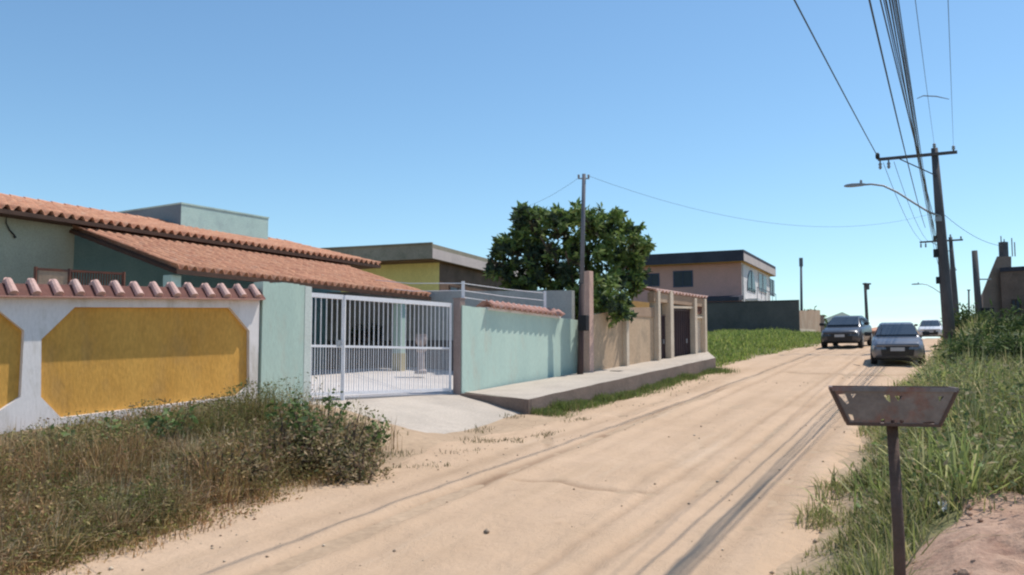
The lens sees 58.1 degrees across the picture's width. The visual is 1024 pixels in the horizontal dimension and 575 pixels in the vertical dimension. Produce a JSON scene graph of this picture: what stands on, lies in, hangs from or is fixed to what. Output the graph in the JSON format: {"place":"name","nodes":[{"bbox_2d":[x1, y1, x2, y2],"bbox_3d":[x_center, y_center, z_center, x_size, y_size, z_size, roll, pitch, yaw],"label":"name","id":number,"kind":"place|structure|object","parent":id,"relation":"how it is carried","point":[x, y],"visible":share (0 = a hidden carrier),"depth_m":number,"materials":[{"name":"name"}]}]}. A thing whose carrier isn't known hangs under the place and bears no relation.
{"place":"outdoors","nodes":[
{"label":"outdoors","id":0,"kind":"place"},
{"bbox_2d":[310,367,452,398],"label":"courtyard floor","id":1,"kind":"structure","parent":0,"point":[441,372],"depth_m":22.45,"materials":[{"name":"concrete"}]},
{"bbox_2d":[415,334,427,373],"bbox_3d":[-2.399,1.757,24.338,0.338,1.040,0.338,0,-5,0],"label":"garden pedestal","id":2,"kind":"object","parent":1,"relation":"on","point":[420,342],"visible":0.49,"depth_m":24.24,"materials":[{"name":"white paint"}]},
{"bbox_2d":[310,394,519,433],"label":"driveway","id":3,"kind":"structure","parent":0,"point":[445,413],"depth_m":17.74,"materials":[{"name":"concrete"}]},
{"bbox_2d":[310,293,451,399],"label":"sliding gate","id":4,"kind":"structure","parent":3,"relation":"on","point":[342,341],"depth_m":18.59,"materials":[{"name":"white metal"}]},
{"bbox_2d":[27,338,941,574],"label":"road","id":5,"kind":"structure","parent":0,"point":[535,519],"depth_m":9.96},
{"bbox_2d":[53,377,872,574],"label":"pebbles","id":6,"kind":"object","parent":5,"relation":"on","point":[486,531],"visible":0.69,"depth_m":9.54,"materials":[{"name":"stone"}]},
{"bbox_2d":[379,413,589,467],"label":"road tufts","id":7,"kind":"object","parent":5,"relation":"on","point":[447,464],"visible":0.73,"depth_m":14.52,"materials":[{"name":"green plant"}]},
{"bbox_2d":[819,316,872,347],"bbox_3d":[14.811,1.935,40.723,2.040,1.371,4.269,-3,-2,28],"label":"parked car","id":8,"kind":"object","parent":5,"relation":"on","point":[843,329],"visible":0.97,"depth_m":39.44,"materials":[{"name":"paint"}]},
{"bbox_2d":[864,322,929,363],"bbox_3d":[12.397,1.765,29.700,1.900,1.281,4.019,-2,-2,22],"label":"parked car","id":9,"kind":"object","parent":5,"relation":"on","point":[897,340],"visible":0.9,"depth_m":28.25,"materials":[{"name":"silver metal"}]},
{"bbox_2d":[914,319,942,337],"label":"parked car","id":10,"kind":"object","parent":5,"relation":"on","point":[933,327],"visible":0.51,"depth_m":58.65,"materials":[{"name":"white paint"}]},
{"bbox_2d":[0,340,1016,574],"bbox_3d":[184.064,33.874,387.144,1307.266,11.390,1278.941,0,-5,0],"label":"ground","id":11,"kind":"structure","parent":0,"point":[417,441],"depth_m":10.65,"materials":[{"name":"soil"}]},
{"bbox_2d":[20,423,76,457],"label":"leafy weed","id":12,"kind":"object","parent":11,"relation":"on","point":[62,433],"visible":0.33,"depth_m":10.38,"materials":[{"name":"green plant"}]},
{"bbox_2d":[93,416,147,447],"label":"leafy weed","id":13,"kind":"object","parent":11,"relation":"on","point":[120,425],"visible":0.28,"depth_m":10.91,"materials":[{"name":"green plant"}]},
{"bbox_2d":[0,277,265,433],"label":"boundary wall","id":14,"kind":"structure","parent":11,"relation":"on","point":[72,347],"depth_m":14.34,"materials":[{"name":"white paint"}]},
{"bbox_2d":[130,404,197,445],"bbox_3d":[-4.272,1.810,11.498,0.555,0.705,0.871,-1,-5,14],"label":"leafy weed","id":15,"kind":"object","parent":11,"relation":"on","point":[152,420],"visible":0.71,"depth_m":11.48,"materials":[{"name":"green plant"}]},
{"bbox_2d":[0,372,410,574],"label":"dry weeds","id":16,"kind":"object","parent":11,"relation":"on","point":[245,413],"visible":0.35,"depth_m":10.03,"materials":[{"name":"brown plant"}]},
{"bbox_2d":[0,193,430,370],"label":"tiled house","id":17,"kind":"structure","parent":11,"relation":"on","point":[139,250],"depth_m":22.64,"materials":[{"name":"tile"}]},
{"bbox_2d":[33,267,125,285],"bbox_3d":[-8.506,0.953,18.082,1.686,2.629,0.070,4,-6,-38],"label":"window","id":18,"kind":"structure","parent":17,"relation":"in","point":[60,276],"depth_m":18.01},
{"bbox_2d":[118,202,268,238],"bbox_3d":[-10.198,0.214,29.349,3.210,5.127,3.390,-3,-6,33],"label":"rooftop room","id":19,"kind":"object","parent":17,"relation":"on","point":[215,219],"visible":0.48,"depth_m":28.26,"materials":[{"name":"paint"}]},
{"bbox_2d":[152,428,285,493],"bbox_3d":[-3.454,2.147,10.882,1.657,0.938,1.574,0,-5,0],"label":"dry bush","id":20,"kind":"object","parent":11,"relation":"on","point":[246,460],"visible":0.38,"depth_m":10.62,"materials":[{"name":"brown plant"}]},
{"bbox_2d":[254,281,311,403],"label":"wall pier","id":21,"kind":"structure","parent":11,"relation":"on","point":[285,310],"depth_m":16.76,"materials":[{"name":"green paint"}]},
{"bbox_2d":[226,400,342,478],"bbox_3d":[-2.933,2.068,11.822,1.499,1.237,1.500,0,-5,0],"label":"dry bush","id":22,"kind":"object","parent":11,"relation":"on","point":[299,448],"visible":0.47,"depth_m":11.60,"materials":[{"name":"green plant"}]},
{"bbox_2d":[262,391,310,433],"bbox_3d":[-3.082,1.872,12.513,0.578,0.927,0.657,0,-5,0],"label":"leafy weed","id":23,"kind":"object","parent":11,"relation":"on","point":[296,405],"visible":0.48,"depth_m":12.49,"materials":[{"name":"green plant"}]},
{"bbox_2d":[284,398,322,455],"bbox_3d":[-2.695,1.925,11.876,0.493,1.009,0.596,0,-5,0],"label":"leafy weed","id":24,"kind":"object","parent":11,"relation":"on","point":[303,418],"visible":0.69,"depth_m":11.81,"materials":[{"name":"green plant"}]},
{"bbox_2d":[304,388,352,435],"bbox_3d":[-2.555,1.893,12.824,0.609,1.012,0.684,-2,-5,25],"label":"leafy weed","id":25,"kind":"object","parent":11,"relation":"on","point":[328,406],"visible":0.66,"depth_m":12.95,"materials":[{"name":"green plant"}]},
{"bbox_2d":[285,407,393,475],"bbox_3d":[-2.326,2.107,12.058,1.553,1.176,1.531,0,-5,0],"label":"dry bush","id":26,"kind":"object","parent":11,"relation":"on","point":[351,434],"visible":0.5,"depth_m":11.99,"materials":[{"name":"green plant"}]},
{"bbox_2d":[305,431,394,487],"bbox_3d":[-1.996,2.233,11.426,1.074,0.913,1.118,0,-5,0],"label":"dry bush","id":27,"kind":"object","parent":11,"relation":"on","point":[358,472],"visible":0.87,"depth_m":11.31,"materials":[{"name":"brown plant"}]},
{"bbox_2d":[353,414,390,462],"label":"leafy weed","id":28,"kind":"object","parent":11,"relation":"on","point":[379,433],"visible":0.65,"depth_m":12.56,"materials":[{"name":"green plant"}]},
{"bbox_2d":[321,242,526,291],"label":"flat roof house","id":29,"kind":"structure","parent":11,"relation":"on","point":[424,262],"depth_m":37.78,"materials":[{"name":"paint"}]},
{"bbox_2d":[449,285,465,289],"bbox_3d":[-2.298,0.658,38.971,0.128,1.400,1.700,-2,-5,21],"label":"window","id":30,"kind":"structure","parent":29,"relation":"in","point":[451,287],"depth_m":38.66,"materials":[{"name":"grey glass"}]},
{"bbox_2d":[326,290,574,370],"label":"dividing wall","id":31,"kind":"structure","parent":11,"relation":"on","point":[563,301],"depth_m":27.87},
{"bbox_2d":[350,327,357,341],"bbox_3d":[-4.939,1.466,28.979,0.419,0.493,0.340,3,-5,-32],"label":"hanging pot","id":32,"kind":"object","parent":31,"relation":"attached to","point":[352,334],"visible":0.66,"depth_m":28.87,"materials":[{"name":"black ceramic"}]},
{"bbox_2d":[355,324,365,341],"bbox_3d":[-4.729,1.417,28.855,0.436,0.562,0.462,0,-5,0],"label":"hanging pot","id":33,"kind":"object","parent":31,"relation":"attached to","point":[361,335],"visible":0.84,"depth_m":28.72,"materials":[{"name":"black ceramic"}]},
{"bbox_2d":[366,324,377,340],"bbox_3d":[-4.343,1.396,28.645,0.388,0.508,0.451,1,-5,-15],"label":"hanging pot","id":34,"kind":"object","parent":31,"relation":"attached to","point":[370,334],"visible":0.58,"depth_m":28.54,"materials":[{"name":"black plant"}]},
{"bbox_2d":[370,323,382,340],"bbox_3d":[-4.184,1.355,28.471,0.521,0.611,0.526,0,-5,0],"label":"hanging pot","id":35,"kind":"object","parent":31,"relation":"attached to","point":[376,334],"visible":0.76,"depth_m":28.35,"materials":[{"name":"black ceramic"}]},
{"bbox_2d":[452,298,465,394],"bbox_3d":[-1.177,1.495,20.453,0.230,2.532,0.200,-4,-6,38],"label":"gate post","id":36,"kind":"object","parent":11,"relation":"on","point":[458,303],"visible":0.6,"depth_m":20.40,"materials":[{"name":"brown paint"}]},
{"bbox_2d":[461,299,577,396],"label":"street wall","id":37,"kind":"structure","parent":11,"relation":"on","point":[504,343],"depth_m":22.07,"materials":[{"name":"green paint"}]},
{"bbox_2d":[377,280,545,313],"bbox_3d":[-1.306,0.175,24.702,3.088,1.319,7.695,2,-5,-24],"label":"metal railing","id":38,"kind":"object","parent":37,"relation":"on","point":[462,283],"visible":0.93,"depth_m":21.86,"materials":[{"name":"white metal"}]},
{"bbox_2d":[481,197,656,327],"bbox_3d":[1.921,0.013,27.785,5.350,5.594,4.443,-3,-6,36],"label":"broadleaf tree","id":39,"kind":"object","parent":11,"relation":"on","point":[539,260],"visible":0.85,"depth_m":27.03,"materials":[{"name":"green plant"}]},
{"bbox_2d":[577,174,589,373],"bbox_3d":[1.857,-0.214,24.073,0.349,5.585,0.304,-3,-6,37],"label":"service pole","id":40,"kind":"object","parent":11,"relation":"on","point":[583,322],"visible":0.96,"depth_m":24.00,"materials":[{"name":"grey concrete"}]},
{"bbox_2d":[461,358,715,413],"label":"kerb","id":41,"kind":"structure","parent":11,"relation":"on","point":[519,405],"depth_m":21.12,"materials":[{"name":"concrete"}]},
{"bbox_2d":[528,366,737,418],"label":"kerb grass","id":42,"kind":"structure","parent":11,"relation":"on","point":[558,408],"depth_m":21.40,"materials":[{"name":"green plant"}]},
{"bbox_2d":[583,271,707,371],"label":"columned wall","id":43,"kind":"structure","parent":11,"relation":"on","point":[629,343],"depth_m":27.02,"materials":[{"name":"beige paint"}]},
{"bbox_2d":[661,315,665,358],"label":"sheet gate","id":44,"kind":"structure","parent":43,"relation":"attached to","point":[663,354],"depth_m":28.27,"materials":[{"name":"metal"}]},
{"bbox_2d":[674,309,689,356],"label":"sheet gate","id":45,"kind":"structure","parent":43,"relation":"attached to","point":[681,332],"depth_m":29.37,"materials":[{"name":"metal"}]},
{"bbox_2d":[628,249,775,303],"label":"two storey house","id":46,"kind":"structure","parent":11,"relation":"on","point":[729,275],"depth_m":67.59,"materials":[{"name":"paint"}]},
{"bbox_2d":[643,273,659,286],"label":"window","id":47,"kind":"structure","parent":46,"relation":"in","point":[653,280],"depth_m":68.98,"materials":[{"name":"blue glass"}]},
{"bbox_2d":[673,270,692,286],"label":"window","id":48,"kind":"structure","parent":46,"relation":"in","point":[680,278],"depth_m":67.98,"materials":[{"name":"blue glass"}]},
{"bbox_2d":[747,270,755,292],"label":"window","id":49,"kind":"structure","parent":46,"relation":"in","point":[751,286],"depth_m":69.08,"materials":[{"name":"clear glass"}]},
{"bbox_2d":[758,272,766,293],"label":"window","id":50,"kind":"structure","parent":46,"relation":"in","point":[762,283],"depth_m":73.14,"materials":[{"name":"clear glass"}]},
{"bbox_2d":[770,279,774,296],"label":"window","id":51,"kind":"structure","parent":46,"relation":"in","point":[772,286],"depth_m":77.25,"materials":[{"name":"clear glass"}]},
{"bbox_2d":[661,300,799,332],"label":"charcoal wall","id":52,"kind":"structure","parent":11,"relation":"on","point":[756,315],"depth_m":56.21,"materials":[{"name":"grey paint"}]},
{"bbox_2d":[707,326,821,366],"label":"lot grass","id":53,"kind":"structure","parent":11,"relation":"on","point":[742,340],"depth_m":40.27,"materials":[{"name":"green plant"}]},
{"bbox_2d":[799,258,802,310],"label":"lamp post","id":54,"kind":"object","parent":11,"relation":"on","point":[801,284],"visible":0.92,"depth_m":66.17,"materials":[{"name":"grey metal"}]},
{"bbox_2d":[800,309,820,332],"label":"brick wall","id":55,"kind":"structure","parent":11,"relation":"on","point":[809,319],"depth_m":60.41,"materials":[{"name":"beige paint"}]},
{"bbox_2d":[820,315,823,332],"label":"plank gate","id":56,"kind":"structure","parent":55,"relation":"attached to","point":[822,320],"depth_m":65.90,"materials":[{"name":"brown wood"}]},
{"bbox_2d":[804,306,827,328],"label":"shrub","id":57,"kind":"object","parent":11,"relation":"on","point":[825,319],"visible":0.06,"depth_m":68.29,"materials":[{"name":"green plant"}]},
{"bbox_2d":[824,312,849,326],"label":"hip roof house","id":58,"kind":"structure","parent":11,"relation":"on","point":[838,314],"depth_m":90.12,"materials":[{"name":"tile"}]},
{"bbox_2d":[862,283,870,321],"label":"utility post","id":59,"kind":"object","parent":11,"relation":"on","point":[866,286],"visible":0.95,"depth_m":84.05,"materials":[{"name":"concrete"}]},
{"bbox_2d":[828,386,958,574],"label":"rubbish basket","id":60,"kind":"object","parent":11,"relation":"on","point":[918,406],"visible":1,"depth_m":4.62,"materials":[{"name":"metal"}]},
{"bbox_2d":[766,311,1023,574],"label":"verge grass","id":61,"kind":"structure","parent":11,"relation":"on","point":[869,531],"depth_m":7.86,"materials":[{"name":"green plant"}]},
{"bbox_2d":[878,143,956,340],"bbox_3d":[16.223,-1.457,36.596,2.901,8.509,0.579,-2,-5,25],"label":"utility pole","id":62,"kind":"object","parent":11,"relation":"on","point":[943,279],"visible":0.91,"depth_m":36.14,"materials":[{"name":"concrete"}]},
{"bbox_2d":[590,176,935,226],"bbox_3d":[9.445,-2.726,30.321,19.094,1.547,0.008,4,-6,-39],"label":"overhead cable","id":63,"kind":"object","parent":62,"relation":"attached to","point":[753,220],"visible":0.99,"depth_m":28.68,"materials":[{"name":"black rubber"}]},
{"bbox_2d":[794,0,880,161],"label":"overhead cable","id":64,"kind":"object","parent":62,"relation":"attached to","point":[831,70],"visible":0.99,"depth_m":22.99,"materials":[{"name":"black rubber"}]},
{"bbox_2d":[844,180,941,221],"bbox_3d":[15.249,-3.485,37.001,3.591,1.890,0.256,-2,-5,25],"label":"street lamp","id":65,"kind":"object","parent":62,"relation":"attached to","point":[938,217],"visible":0.96,"depth_m":36.97,"materials":[{"name":"metal"}]},
{"bbox_2d":[868,0,924,225],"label":"overhead cable","id":66,"kind":"object","parent":62,"relation":"attached to","point":[872,13],"visible":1,"depth_m":11.65,"materials":[{"name":"black rubber"}]},
{"bbox_2d":[880,0,933,215],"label":"overhead cable","id":67,"kind":"object","parent":62,"relation":"attached to","point":[895,61],"visible":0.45,"depth_m":9.77,"materials":[{"name":"black rubber"}]},
{"bbox_2d":[883,0,932,219],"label":"overhead cable","id":68,"kind":"object","parent":62,"relation":"attached to","point":[897,63],"visible":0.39,"depth_m":9.97,"materials":[{"name":"black rubber"}]},
{"bbox_2d":[888,0,931,223],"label":"overhead cable","id":69,"kind":"object","parent":62,"relation":"attached to","point":[904,82],"visible":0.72,"depth_m":10.28,"materials":[{"name":"black rubber"}]},
{"bbox_2d":[885,0,934,221],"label":"overhead cable","id":70,"kind":"object","parent":62,"relation":"attached to","point":[899,64],"visible":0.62,"depth_m":9.52,"materials":[{"name":"black rubber"}]},
{"bbox_2d":[886,0,933,222],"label":"overhead cable","id":71,"kind":"object","parent":62,"relation":"attached to","point":[899,62],"visible":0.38,"depth_m":9.24,"materials":[{"name":"black rubber"}]},
{"bbox_2d":[892,0,931,229],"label":"overhead cable","id":72,"kind":"object","parent":62,"relation":"attached to","point":[906,85],"visible":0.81,"depth_m":10.52,"materials":[{"name":"black rubber"}]},
{"bbox_2d":[890,0,934,250],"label":"overhead cable","id":73,"kind":"object","parent":62,"relation":"attached to","point":[911,126],"visible":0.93,"depth_m":14.09,"materials":[{"name":"black rubber"}]},
{"bbox_2d":[891,0,934,234],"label":"overhead cable","id":74,"kind":"object","parent":62,"relation":"attached to","point":[909,98],"visible":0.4,"depth_m":11.16,"materials":[{"name":"black rubber"}]},
{"bbox_2d":[894,0,933,238],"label":"overhead cable","id":75,"kind":"object","parent":62,"relation":"attached to","point":[909,96],"visible":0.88,"depth_m":11.27,"materials":[{"name":"black rubber"}]},
{"bbox_2d":[895,0,934,241],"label":"overhead cable","id":76,"kind":"object","parent":62,"relation":"attached to","point":[910,95],"visible":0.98,"depth_m":10.73,"materials":[{"name":"black rubber"}]},
{"bbox_2d":[896,0,935,238],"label":"overhead cable","id":77,"kind":"object","parent":62,"relation":"attached to","point":[910,90],"visible":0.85,"depth_m":10.49,"materials":[{"name":"black rubber"}]},
{"bbox_2d":[898,0,935,244],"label":"overhead cable","id":78,"kind":"object","parent":62,"relation":"attached to","point":[912,98],"visible":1,"depth_m":10.85,"materials":[{"name":"black rubber"}]},
{"bbox_2d":[915,0,933,139],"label":"overhead cable","id":79,"kind":"object","parent":62,"relation":"attached to","point":[923,62],"visible":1,"depth_m":17.73,"materials":[{"name":"black rubber"}]},
{"bbox_2d":[948,2,953,145],"bbox_3d":[8.725,-4.580,18.350,0.010,4.788,39.309,-2,-5,26],"label":"overhead cable","id":80,"kind":"object","parent":62,"relation":"attached to","point":[950,59],"visible":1,"depth_m":18.05,"materials":[{"name":"black rubber"}]},
{"bbox_2d":[945,215,999,245],"bbox_3d":[20.455,-2.342,40.523,0.018,0.354,10.784,-4,-6,39],"label":"overhead cable","id":81,"kind":"object","parent":62,"relation":"attached to","point":[969,233],"visible":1,"depth_m":39.38,"materials":[{"name":"black rubber"}]},
{"bbox_2d":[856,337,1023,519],"bbox_3d":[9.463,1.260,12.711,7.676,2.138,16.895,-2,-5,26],"label":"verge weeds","id":82,"kind":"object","parent":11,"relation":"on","point":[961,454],"visible":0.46,"depth_m":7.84,"materials":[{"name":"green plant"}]},
{"bbox_2d":[920,234,962,315],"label":"utility pole","id":83,"kind":"object","parent":11,"relation":"on","point":[953,276],"visible":0.64,"depth_m":66.17,"materials":[{"name":"concrete"}]},
{"bbox_2d":[883,163,920,240],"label":"overhead cable","id":84,"kind":"object","parent":83,"relation":"attached to","point":[898,201],"visible":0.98,"depth_m":45.05,"materials":[{"name":"black rubber"}]},
{"bbox_2d":[894,162,928,241],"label":"overhead cable","id":85,"kind":"object","parent":83,"relation":"attached to","point":[908,203],"visible":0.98,"depth_m":45.91,"materials":[{"name":"black rubber"}]},
{"bbox_2d":[938,501,946,511],"bbox_3d":[3.277,1.656,6.988,0.074,0.079,0.083,0,-5,0],"label":"plastic scrap","id":86,"kind":"object","parent":11,"relation":"on","point":[945,506],"visible":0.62,"depth_m":6.98,"materials":[{"name":"white plastic"}]},
{"bbox_2d":[936,494,950,502],"bbox_3d":[3.346,1.639,7.138,0.110,0.089,0.110,0,-5,0],"label":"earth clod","id":87,"kind":"object","parent":11,"relation":"on","point":[944,499],"visible":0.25,"depth_m":7.10,"materials":[{"name":"soil"}]},
{"bbox_2d":[906,490,1023,574],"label":"bare earth","id":88,"kind":"structure","parent":11,"relation":"on","point":[993,546],"depth_m":5.63,"materials":[{"name":"brown soil"}]},
{"bbox_2d":[957,568,971,574],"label":"earth clod","id":89,"kind":"object","parent":88,"relation":"on","point":[963,571],"visible":1,"depth_m":5.06,"materials":[{"name":"brown soil"}]},
{"bbox_2d":[966,504,972,510],"bbox_3d":[3.347,1.608,6.739,0.044,0.045,0.051,1,-5,-17],"label":"earth clod","id":90,"kind":"object","parent":88,"relation":"on","point":[968,506],"visible":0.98,"depth_m":6.73,"materials":[{"name":"brown soil"}]},
{"bbox_2d":[930,327,999,353],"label":"shrub","id":91,"kind":"object","parent":11,"relation":"on","point":[957,338],"visible":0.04,"depth_m":22.09,"materials":[{"name":"green plant"}]},
{"bbox_2d":[939,302,995,331],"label":"shrub","id":92,"kind":"object","parent":11,"relation":"on","point":[959,318],"visible":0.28,"depth_m":39.70,"materials":[{"name":"green plant"}]},
{"bbox_2d":[967,289,969,309],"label":"thin post","id":93,"kind":"object","parent":11,"relation":"on","point":[968,290],"visible":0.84,"depth_m":50.08,"materials":[{"name":"grey metal"}]},
{"bbox_2d":[930,321,1023,370],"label":"shrub","id":94,"kind":"object","parent":11,"relation":"on","point":[1006,340],"visible":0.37,"depth_m":17.12,"materials":[{"name":"green plant"}]},
{"bbox_2d":[972,250,993,317],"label":"timber post","id":95,"kind":"object","parent":11,"relation":"on","point":[976,284],"visible":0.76,"depth_m":43.05,"materials":[{"name":"wood"}]},
{"bbox_2d":[963,295,1023,339],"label":"shrub","id":96,"kind":"object","parent":11,"relation":"on","point":[1019,322],"visible":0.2,"depth_m":25.90,"materials":[{"name":"green plant"}]},
{"bbox_2d":[981,236,1023,318],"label":"unfinished building","id":97,"kind":"structure","parent":11,"relation":"on","point":[1003,287],"depth_m":44.06,"materials":[{"name":"concrete"}]},
{"bbox_2d":[1011,299,1020,312],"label":"window","id":98,"kind":"structure","parent":97,"relation":"in","point":[1015,302],"depth_m":43.14,"materials":[{"name":"black glass"}]},
{"bbox_2d":[0,0,1023,338],"label":"sky","id":99,"kind":"structure","parent":0,"point":[338,123],"materials":[{"name":"blue"}]},
{"bbox_2d":[468,351,714,398],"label":"sidewalk","id":100,"kind":"structure","parent":0,"point":[534,389],"depth_m":22.45,"materials":[{"name":"concrete"}]}
]}

